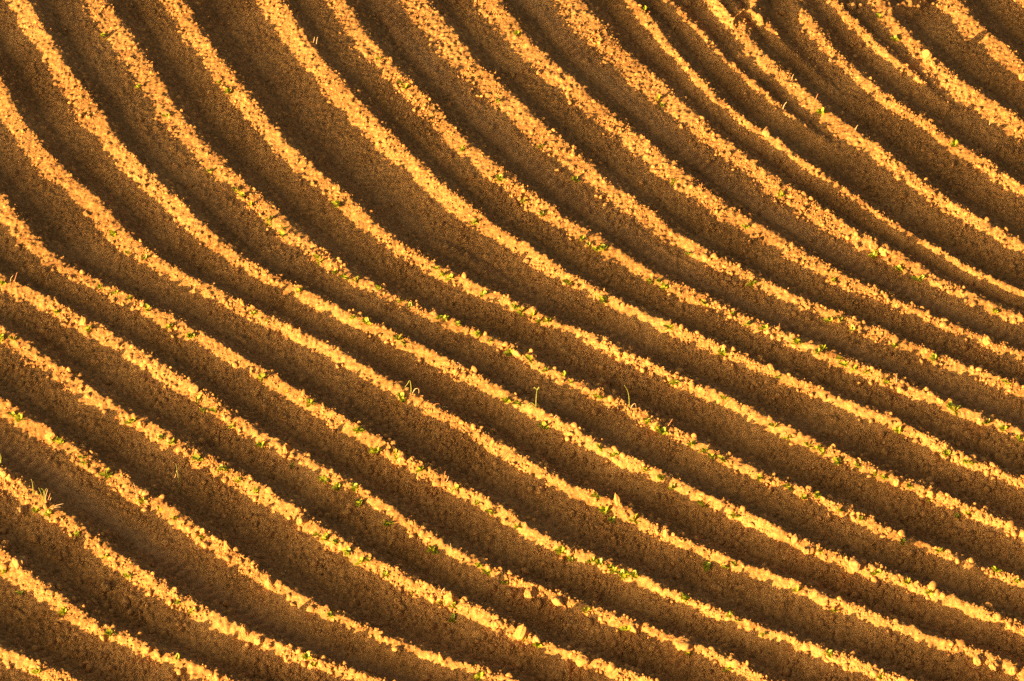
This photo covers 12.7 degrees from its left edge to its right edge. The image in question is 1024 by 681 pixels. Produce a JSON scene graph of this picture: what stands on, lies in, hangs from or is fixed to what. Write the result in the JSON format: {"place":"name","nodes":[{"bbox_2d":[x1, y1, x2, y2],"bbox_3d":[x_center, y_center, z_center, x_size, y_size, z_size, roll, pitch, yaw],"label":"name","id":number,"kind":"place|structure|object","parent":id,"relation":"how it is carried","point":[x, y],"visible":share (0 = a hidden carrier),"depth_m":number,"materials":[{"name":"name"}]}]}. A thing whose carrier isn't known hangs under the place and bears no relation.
{"place":"outdoors","nodes":[
{"label":"outdoors","id":0,"kind":"place"},
{"bbox_2d":[0,0,1023,680],"bbox_3d":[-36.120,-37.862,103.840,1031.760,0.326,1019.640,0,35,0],"label":"ground","id":1,"kind":"structure","parent":0,"point":[414,44],"depth_m":50.10,"materials":[{"name":"soil"}]},
{"bbox_2d":[0,470,7,477],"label":"earth clod","id":2,"kind":"object","parent":1,"relation":"on","point":[3,473],"visible":1,"depth_m":47.59,"materials":[{"name":"soil"}]},
{"bbox_2d":[1,540,10,546],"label":"earth clod","id":3,"kind":"object","parent":1,"relation":"on","point":[7,543],"visible":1,"depth_m":46.68,"materials":[{"name":"soil"}]},
{"bbox_2d":[6,473,14,481],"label":"earth clod","id":4,"kind":"object","parent":1,"relation":"on","point":[10,477],"visible":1,"depth_m":47.53,"materials":[{"name":"soil"}]},
{"bbox_2d":[13,413,24,421],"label":"potato seedling","id":5,"kind":"object","parent":1,"relation":"on","point":[18,417],"visible":1,"depth_m":48.43,"materials":[{"name":"green plant"}]},
{"bbox_2d":[12,555,27,568],"bbox_3d":[-4.946,2.225,46.376,0.174,0.144,0.145,-25,42,-31],"label":"field stone","id":6,"kind":"object","parent":1,"relation":"on","point":[19,561],"visible":1,"depth_m":46.32,"materials":[{"name":"brown stone"}]},
{"bbox_2d":[15,505,27,516],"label":"field stone","id":7,"kind":"object","parent":1,"relation":"on","point":[20,510],"visible":1,"depth_m":47.22,"materials":[{"name":"brown stone"}]},
{"bbox_2d":[35,489,50,501],"bbox_3d":[-4.798,1.588,47.202,0.170,0.206,0.010,0,35,0],"label":"grass tuft","id":8,"kind":"object","parent":1,"relation":"on","point":[44,499],"visible":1,"depth_m":47.20,"materials":[{"name":"plant"}]},
{"bbox_2d":[43,508,50,516],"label":"potato seedling","id":9,"kind":"object","parent":1,"relation":"on","point":[47,512],"visible":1,"depth_m":47.10,"materials":[{"name":"green plant"}]},
{"bbox_2d":[45,432,57,440],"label":"earth clod","id":10,"kind":"object","parent":1,"relation":"on","point":[53,435],"visible":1,"depth_m":48.13,"materials":[{"name":"soil"}]},
{"bbox_2d":[58,607,66,614],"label":"potato seedling","id":11,"kind":"object","parent":1,"relation":"on","point":[63,610],"visible":1,"depth_m":45.79,"materials":[{"name":"green plant"}]},
{"bbox_2d":[80,317,87,325],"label":"earth clod","id":12,"kind":"object","parent":1,"relation":"on","point":[83,321],"visible":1,"depth_m":49.87,"materials":[{"name":"soil"}]},
{"bbox_2d":[99,467,109,479],"bbox_3d":[-4.213,1.389,47.638,0.114,0.125,0.112,1,35,1],"label":"potato seedling","id":13,"kind":"object","parent":1,"relation":"on","point":[105,473],"visible":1,"depth_m":47.64,"materials":[{"name":"green plant"}]},
{"bbox_2d":[101,581,111,591],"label":"field stone","id":14,"kind":"object","parent":1,"relation":"on","point":[106,586],"visible":1,"depth_m":46.24,"materials":[{"name":"brown stone"}]},
{"bbox_2d":[103,629,116,636],"bbox_3d":[-3.969,2.896,45.463,0.121,0.124,0.119,-16,38,-22],"label":"potato seedling","id":15,"kind":"object","parent":1,"relation":"on","point":[109,632],"visible":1,"depth_m":45.46,"materials":[{"name":"green plant"}]},
{"bbox_2d":[136,420,146,428],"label":"earth clod","id":16,"kind":"object","parent":1,"relation":"on","point":[141,424],"visible":1,"depth_m":48.34,"materials":[{"name":"soil"}]},
{"bbox_2d":[139,488,149,495],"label":"field stone","id":17,"kind":"object","parent":1,"relation":"on","point":[144,491],"visible":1,"depth_m":47.32,"materials":[{"name":"beige stone"}]},
{"bbox_2d":[141,642,151,653],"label":"earth clod","id":18,"kind":"object","parent":1,"relation":"on","point":[146,648],"visible":1,"depth_m":45.23,"materials":[{"name":"soil"}]},
{"bbox_2d":[161,538,171,546],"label":"field stone","id":19,"kind":"object","parent":1,"relation":"on","point":[166,542],"visible":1,"depth_m":46.86,"materials":[{"name":"brown stone"}]},
{"bbox_2d":[188,384,199,393],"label":"field stone","id":20,"kind":"object","parent":1,"relation":"on","point":[193,388],"visible":1,"depth_m":48.82,"materials":[{"name":"beige stone"}]},
{"bbox_2d":[191,454,203,462],"bbox_3d":[-3.271,1.236,47.840,0.121,0.119,0.115,-16,38,-21],"label":"potato seedling","id":21,"kind":"object","parent":1,"relation":"on","point":[196,457],"visible":1,"depth_m":47.83,"materials":[{"name":"green plant"}]},
{"bbox_2d":[224,540,230,549],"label":"earth clod","id":22,"kind":"object","parent":1,"relation":"on","point":[227,546],"visible":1,"depth_m":46.53,"materials":[{"name":"soil"}]},
{"bbox_2d":[240,624,249,636],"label":"earth clod","id":23,"kind":"object","parent":1,"relation":"on","point":[245,630],"visible":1,"depth_m":45.42,"materials":[{"name":"soil"}]},
{"bbox_2d":[254,636,262,645],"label":"earth clod","id":24,"kind":"object","parent":1,"relation":"on","point":[258,640],"visible":1,"depth_m":45.35,"materials":[{"name":"soil"}]},
{"bbox_2d":[257,372,267,381],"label":"potato seedling","id":25,"kind":"object","parent":1,"relation":"on","point":[261,376],"visible":1,"depth_m":49.04,"materials":[{"name":"green plant"}]},
{"bbox_2d":[265,576,273,588],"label":"earth clod","id":26,"kind":"object","parent":1,"relation":"on","point":[269,581],"visible":1,"depth_m":46.10,"materials":[{"name":"soil"}]},
{"bbox_2d":[283,443,290,453],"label":"earth clod","id":27,"kind":"object","parent":1,"relation":"on","point":[286,447],"visible":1,"depth_m":47.96,"materials":[{"name":"soil"}]},
{"bbox_2d":[285,323,293,329],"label":"earth clod","id":28,"kind":"object","parent":1,"relation":"on","point":[290,326],"visible":1,"depth_m":49.78,"materials":[{"name":"soil"}]},
{"bbox_2d":[296,515,308,526],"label":"earth clod","id":29,"kind":"object","parent":1,"relation":"on","point":[301,520],"visible":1,"depth_m":46.94,"materials":[{"name":"soil"}]},
{"bbox_2d":[301,651,311,659],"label":"potato seedling","id":30,"kind":"object","parent":1,"relation":"on","point":[306,655],"visible":1,"depth_m":45.10,"materials":[{"name":"green plant"}]},
{"bbox_2d":[305,398,315,406],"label":"potato seedling","id":31,"kind":"object","parent":1,"relation":"on","point":[309,401],"visible":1,"depth_m":48.64,"materials":[{"name":"green plant"}]},
{"bbox_2d":[320,532,327,540],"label":"potato seedling","id":32,"kind":"object","parent":1,"relation":"on","point":[325,536],"visible":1,"depth_m":46.74,"materials":[{"name":"green plant"}]},
{"bbox_2d":[320,476,329,484],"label":"potato seedling","id":33,"kind":"object","parent":1,"relation":"on","point":[323,478],"visible":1,"depth_m":47.57,"materials":[{"name":"green plant"}]},
{"bbox_2d":[331,482,339,489],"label":"potato seedling","id":34,"kind":"object","parent":1,"relation":"on","point":[336,486],"visible":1,"depth_m":47.49,"materials":[{"name":"green plant"}]},
{"bbox_2d":[331,200,341,207],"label":"potato seedling","id":35,"kind":"object","parent":1,"relation":"on","point":[336,203],"visible":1,"depth_m":51.84,"materials":[{"name":"green plant"}]},
{"bbox_2d":[342,508,351,517],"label":"earth clod","id":36,"kind":"object","parent":1,"relation":"on","point":[347,512],"visible":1,"depth_m":47.26,"materials":[{"name":"soil"}]},
{"bbox_2d":[349,482,357,491],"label":"potato seedling","id":37,"kind":"object","parent":1,"relation":"on","point":[354,487],"visible":1,"depth_m":47.43,"materials":[{"name":"green plant"}]},
{"bbox_2d":[353,498,362,506],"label":"potato seedling","id":38,"kind":"object","parent":1,"relation":"on","point":[359,502],"visible":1,"depth_m":47.28,"materials":[{"name":"green plant"}]},
{"bbox_2d":[352,426,364,433],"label":"potato seedling","id":39,"kind":"object","parent":1,"relation":"on","point":[359,429],"visible":1,"depth_m":48.22,"materials":[{"name":"green plant"}]},
{"bbox_2d":[360,317,370,325],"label":"potato seedling","id":40,"kind":"object","parent":1,"relation":"on","point":[365,320],"visible":1,"depth_m":49.85,"materials":[{"name":"green plant"}]},
{"bbox_2d":[380,519,393,526],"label":"potato seedling","id":41,"kind":"object","parent":1,"relation":"on","point":[386,523],"visible":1,"depth_m":47.00,"materials":[{"name":"green plant"}]},
{"bbox_2d":[392,646,402,654],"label":"earth clod","id":42,"kind":"object","parent":1,"relation":"on","point":[396,650],"visible":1,"depth_m":45.27,"materials":[{"name":"soil"}]},
{"bbox_2d":[395,392,404,399],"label":"potato seedling","id":43,"kind":"object","parent":1,"relation":"on","point":[400,395],"visible":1,"depth_m":48.78,"materials":[{"name":"green plant"}]},
{"bbox_2d":[397,455,405,463],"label":"field stone","id":44,"kind":"object","parent":1,"relation":"on","point":[401,459],"visible":1,"depth_m":47.78,"materials":[{"name":"beige stone"}]},
{"bbox_2d":[437,605,444,612],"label":"earth clod","id":45,"kind":"object","parent":1,"relation":"on","point":[441,608],"visible":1,"depth_m":45.88,"materials":[{"name":"soil"}]},
{"bbox_2d":[443,591,456,605],"bbox_3d":[-0.609,2.564,45.897,0.148,0.185,0.134,0,35,0],"label":"earth clod","id":46,"kind":"object","parent":1,"relation":"on","point":[450,597],"visible":1,"depth_m":45.85,"materials":[{"name":"soil"}]},
{"bbox_2d":[473,671,485,680],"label":"potato seedling","id":47,"kind":"object","parent":1,"relation":"on","point":[478,675],"visible":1,"depth_m":44.93,"materials":[{"name":"green plant"}]},
{"bbox_2d":[481,568,491,575],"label":"potato seedling","id":48,"kind":"object","parent":1,"relation":"on","point":[485,571],"visible":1,"depth_m":46.29,"materials":[{"name":"green plant"}]},
{"bbox_2d":[490,620,499,627],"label":"earth clod","id":49,"kind":"object","parent":1,"relation":"on","point":[495,623],"visible":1,"depth_m":45.56,"materials":[{"name":"soil"}]},
{"bbox_2d":[495,174,503,181],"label":"potato seedling","id":50,"kind":"object","parent":1,"relation":"on","point":[499,177],"visible":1,"depth_m":52.23,"materials":[{"name":"green plant"}]},
{"bbox_2d":[504,348,512,355],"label":"potato seedling","id":51,"kind":"object","parent":1,"relation":"on","point":[509,351],"visible":1,"depth_m":49.42,"materials":[{"name":"green plant"}]},
{"bbox_2d":[0,0,1023,680],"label":"loose clods","id":52,"kind":"object","parent":1,"relation":"on","point":[730,536],"visible":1,"depth_m":48.42,"materials":[{"name":"soil"}]},
{"bbox_2d":[512,348,521,357],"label":"earth clod","id":53,"kind":"object","parent":1,"relation":"on","point":[516,353],"visible":1,"depth_m":49.37,"materials":[{"name":"soil"}]},
{"bbox_2d":[514,624,529,639],"bbox_3d":[0.098,2.869,45.430,0.153,0.186,0.124,-24,42,-30],"label":"earth clod","id":54,"kind":"object","parent":1,"relation":"on","point":[522,631],"visible":1,"depth_m":45.40,"materials":[{"name":"soil"}]},
{"bbox_2d":[524,586,536,601],"bbox_3d":[0.206,2.524,46.025,0.132,0.133,0.212,29,44,35],"label":"earth clod","id":55,"kind":"object","parent":1,"relation":"on","point":[530,593],"visible":1,"depth_m":45.97,"materials":[{"name":"soil"}]},
{"bbox_2d":[528,387,539,407],"bbox_3d":[0.226,0.606,48.477,0.129,0.302,0.012,0,35,0],"label":"green stalk","id":56,"kind":"object","parent":1,"relation":"on","point":[534,406],"visible":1,"depth_m":48.51,"materials":[{"name":"plant"}]},
{"bbox_2d":[533,635,543,643],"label":"field stone","id":57,"kind":"object","parent":1,"relation":"on","point":[537,639],"visible":1,"depth_m":45.32,"materials":[{"name":"beige stone"}]},
{"bbox_2d":[538,421,549,429],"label":"potato seedling","id":58,"kind":"object","parent":1,"relation":"on","point":[546,426],"visible":1,"depth_m":48.39,"materials":[{"name":"green plant"}]},
{"bbox_2d":[551,596,563,606],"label":"earth clod","id":59,"kind":"object","parent":1,"relation":"on","point":[557,601],"visible":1,"depth_m":45.86,"materials":[{"name":"soil"}]},
{"bbox_2d":[553,545,565,554],"bbox_3d":[0.476,2.133,46.578,0.115,0.113,0.132,-9,36,-13],"label":"potato seedling","id":60,"kind":"object","parent":1,"relation":"on","point":[559,550],"visible":1,"depth_m":46.57,"materials":[{"name":"green plant"}]},
{"bbox_2d":[567,548,574,555],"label":"earth clod","id":61,"kind":"object","parent":1,"relation":"on","point":[570,552],"visible":1,"depth_m":46.52,"materials":[{"name":"soil"}]},
{"bbox_2d":[575,654,589,666],"bbox_3d":[0.696,3.130,45.116,0.168,0.129,0.149,0,35,0],"label":"earth clod","id":62,"kind":"object","parent":1,"relation":"on","point":[581,660],"visible":1,"depth_m":45.06,"materials":[{"name":"soil"}]},
{"bbox_2d":[581,606,590,614],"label":"potato seedling","id":63,"kind":"object","parent":1,"relation":"on","point":[586,609],"visible":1,"depth_m":45.77,"materials":[{"name":"green plant"}]},
{"bbox_2d":[594,558,602,565],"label":"potato seedling","id":64,"kind":"object","parent":1,"relation":"on","point":[598,561],"visible":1,"depth_m":46.37,"materials":[{"name":"green plant"}]},
{"bbox_2d":[598,296,606,302],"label":"potato seedling","id":65,"kind":"object","parent":1,"relation":"on","point":[603,298],"visible":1,"depth_m":50.27,"materials":[{"name":"green plant"}]},
{"bbox_2d":[598,505,609,514],"bbox_3d":[0.938,1.745,47.185,0.114,0.116,0.119,20,40,26],"label":"potato seedling","id":66,"kind":"object","parent":1,"relation":"on","point":[603,509],"visible":1,"depth_m":47.17,"materials":[{"name":"green plant"}]},
{"bbox_2d":[610,564,618,573],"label":"potato seedling","id":67,"kind":"object","parent":1,"relation":"on","point":[614,568],"visible":1,"depth_m":46.29,"materials":[{"name":"green plant"}]},
{"bbox_2d":[614,493,620,506],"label":"earth clod","id":68,"kind":"object","parent":1,"relation":"on","point":[617,498],"visible":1,"depth_m":47.15,"materials":[{"name":"soil"}]},
{"bbox_2d":[613,349,622,358],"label":"earth clod","id":69,"kind":"object","parent":1,"relation":"on","point":[618,353],"visible":1,"depth_m":49.41,"materials":[{"name":"soil"}]},
{"bbox_2d":[615,569,625,577],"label":"potato seedling","id":70,"kind":"object","parent":1,"relation":"on","point":[621,573],"visible":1,"depth_m":46.25,"materials":[{"name":"green plant"}]},
{"bbox_2d":[619,625,629,630],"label":"potato seedling","id":71,"kind":"object","parent":1,"relation":"on","point":[624,628],"visible":1,"depth_m":45.57,"materials":[{"name":"green plant"}]},
{"bbox_2d":[629,570,637,578],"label":"potato seedling","id":72,"kind":"object","parent":1,"relation":"on","point":[634,574],"visible":1,"depth_m":46.19,"materials":[{"name":"green plant"}]},
{"bbox_2d":[629,621,640,633],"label":"earth clod","id":73,"kind":"object","parent":1,"relation":"on","point":[634,626],"visible":1,"depth_m":45.51,"materials":[{"name":"soil"}]},
{"bbox_2d":[652,421,662,430],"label":"earth clod","id":74,"kind":"object","parent":1,"relation":"on","point":[660,425],"visible":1,"depth_m":48.30,"materials":[{"name":"soil"}]},
{"bbox_2d":[657,427,667,434],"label":"potato seedling","id":75,"kind":"object","parent":1,"relation":"on","point":[664,432],"visible":1,"depth_m":48.23,"materials":[{"name":"green plant"}]},
{"bbox_2d":[663,528,668,539],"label":"earth clod","id":76,"kind":"object","parent":1,"relation":"on","point":[665,534],"visible":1,"depth_m":46.73,"materials":[{"name":"soil"}]},
{"bbox_2d":[668,379,679,385],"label":"potato seedling","id":77,"kind":"object","parent":1,"relation":"on","point":[675,382],"visible":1,"depth_m":48.96,"materials":[{"name":"green plant"}]},
{"bbox_2d":[676,638,693,651],"bbox_3d":[1.696,3.000,45.310,0.198,0.117,0.152,14,37,19],"label":"earth clod","id":78,"kind":"object","parent":1,"relation":"on","point":[685,645],"visible":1,"depth_m":45.27,"materials":[{"name":"soil"}]},
{"bbox_2d":[700,560,710,571],"bbox_3d":[1.962,2.279,46.489,0.115,0.111,0.115,-24,42,-30],"label":"potato seedling","id":79,"kind":"object","parent":1,"relation":"on","point":[707,564],"visible":1,"depth_m":46.47,"materials":[{"name":"green plant"}]},
{"bbox_2d":[717,348,725,355],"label":"potato seedling","id":80,"kind":"object","parent":1,"relation":"on","point":[722,351],"visible":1,"depth_m":49.42,"materials":[{"name":"green plant"}]},
{"bbox_2d":[762,126,771,136],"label":"field stone","id":81,"kind":"object","parent":1,"relation":"on","point":[766,131],"visible":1,"depth_m":52.97,"materials":[{"name":"beige stone"}]},
{"bbox_2d":[791,533,801,544],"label":"field stone","id":82,"kind":"object","parent":1,"relation":"on","point":[796,539],"visible":1,"depth_m":46.65,"materials":[{"name":"beige stone"}]},
{"bbox_2d":[791,637,801,646],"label":"earth clod","id":83,"kind":"object","parent":1,"relation":"on","point":[796,641],"visible":1,"depth_m":45.29,"materials":[{"name":"soil"}]},
{"bbox_2d":[802,544,815,556],"bbox_3d":[3.000,2.123,46.581,0.138,0.088,0.134,0,35,0],"label":"earth clod","id":84,"kind":"object","parent":1,"relation":"on","point":[809,550],"visible":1,"depth_m":46.54,"materials":[{"name":"soil"}]},
{"bbox_2d":[813,491,821,498],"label":"potato seedling","id":85,"kind":"object","parent":1,"relation":"on","point":[816,495],"visible":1,"depth_m":47.27,"materials":[{"name":"green plant"}]},
{"bbox_2d":[816,107,825,114],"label":"potato seedling","id":86,"kind":"object","parent":1,"relation":"on","point":[821,111],"visible":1,"depth_m":53.39,"materials":[{"name":"green plant"}]},
{"bbox_2d":[822,649,831,657],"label":"potato seedling","id":87,"kind":"object","parent":1,"relation":"on","point":[829,653],"visible":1,"depth_m":45.17,"materials":[{"name":"green plant"}]},
{"bbox_2d":[827,57,836,64],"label":"field stone","id":88,"kind":"object","parent":1,"relation":"on","point":[832,60],"visible":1,"depth_m":54.41,"materials":[{"name":"brown stone"}]},
{"bbox_2d":[832,457,840,465],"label":"potato seedling","id":89,"kind":"object","parent":1,"relation":"on","point":[837,460],"visible":1,"depth_m":47.83,"materials":[{"name":"green plant"}]},
{"bbox_2d":[837,361,848,367],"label":"potato seedling","id":90,"kind":"object","parent":1,"relation":"on","point":[843,363],"visible":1,"depth_m":49.23,"materials":[{"name":"green plant"}]},
{"bbox_2d":[846,1,856,10],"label":"field stone","id":91,"kind":"object","parent":1,"relation":"on","point":[851,5],"visible":1,"depth_m":55.45,"materials":[{"name":"brown stone"}]},
{"bbox_2d":[848,557,861,571],"bbox_3d":[3.450,2.259,46.292,0.141,0.138,0.148,-27,43,-33],"label":"rock","id":92,"kind":"object","parent":1,"relation":"on","point":[855,564],"visible":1,"depth_m":46.25,"materials":[{"name":"beige stone"}]},
{"bbox_2d":[868,249,877,258],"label":"potato seedling","id":93,"kind":"object","parent":1,"relation":"on","point":[873,254],"visible":1,"depth_m":51.00,"materials":[{"name":"green plant"}]},
{"bbox_2d":[869,241,878,250],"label":"earth clod","id":94,"kind":"object","parent":1,"relation":"on","point":[873,245],"visible":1,"depth_m":51.06,"materials":[{"name":"soil"}]},
{"bbox_2d":[870,569,880,575],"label":"potato seedling","id":95,"kind":"object","parent":1,"relation":"on","point":[877,571],"visible":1,"depth_m":46.22,"materials":[{"name":"green plant"}]},
{"bbox_2d":[879,245,891,256],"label":"earth clod","id":96,"kind":"object","parent":1,"relation":"on","point":[885,251],"visible":1,"depth_m":50.97,"materials":[{"name":"soil"}]},
{"bbox_2d":[893,478,901,486],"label":"earth clod","id":97,"kind":"object","parent":1,"relation":"on","point":[897,482],"visible":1,"depth_m":47.48,"materials":[{"name":"soil"}]},
{"bbox_2d":[922,49,932,59],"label":"earth clod","id":98,"kind":"object","parent":1,"relation":"on","point":[927,54],"visible":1,"depth_m":54.35,"materials":[{"name":"soil"}]},
{"bbox_2d":[926,490,935,498],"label":"earth clod","id":99,"kind":"object","parent":1,"relation":"on","point":[930,494],"visible":1,"depth_m":47.31,"materials":[{"name":"soil"}]},
{"bbox_2d":[928,353,938,360],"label":"potato seedling","id":100,"kind":"object","parent":1,"relation":"on","point":[933,356],"visible":1,"depth_m":49.31,"materials":[{"name":"green plant"}]},
{"bbox_2d":[949,139,958,146],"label":"potato seedling","id":101,"kind":"object","parent":1,"relation":"on","point":[953,143],"visible":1,"depth_m":52.84,"materials":[{"name":"green plant"}]},
{"bbox_2d":[950,405,959,415],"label":"potato seedling","id":102,"kind":"object","parent":1,"relation":"on","point":[955,409],"visible":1,"depth_m":48.54,"materials":[{"name":"green plant"}]},
{"bbox_2d":[973,654,984,665],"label":"earth clod","id":103,"kind":"object","parent":1,"relation":"on","point":[978,659],"visible":1,"depth_m":45.12,"materials":[{"name":"soil"}]},
{"bbox_2d":[976,414,987,425],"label":"field stone","id":104,"kind":"object","parent":1,"relation":"on","point":[981,418],"visible":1,"depth_m":48.37,"materials":[{"name":"beige stone"}]},
{"bbox_2d":[982,335,994,345],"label":"earth clod","id":105,"kind":"object","parent":1,"relation":"on","point":[987,340],"visible":1,"depth_m":49.53,"materials":[{"name":"soil"}]},
{"bbox_2d":[988,660,1000,672],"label":"earth clod","id":106,"kind":"object","parent":1,"relation":"on","point":[994,665],"visible":1,"depth_m":45.05,"materials":[{"name":"soil"}]},
{"bbox_2d":[1008,665,1018,676],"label":"earth clod","id":107,"kind":"object","parent":1,"relation":"on","point":[1013,670],"visible":1,"depth_m":44.95,"materials":[{"name":"soil"}]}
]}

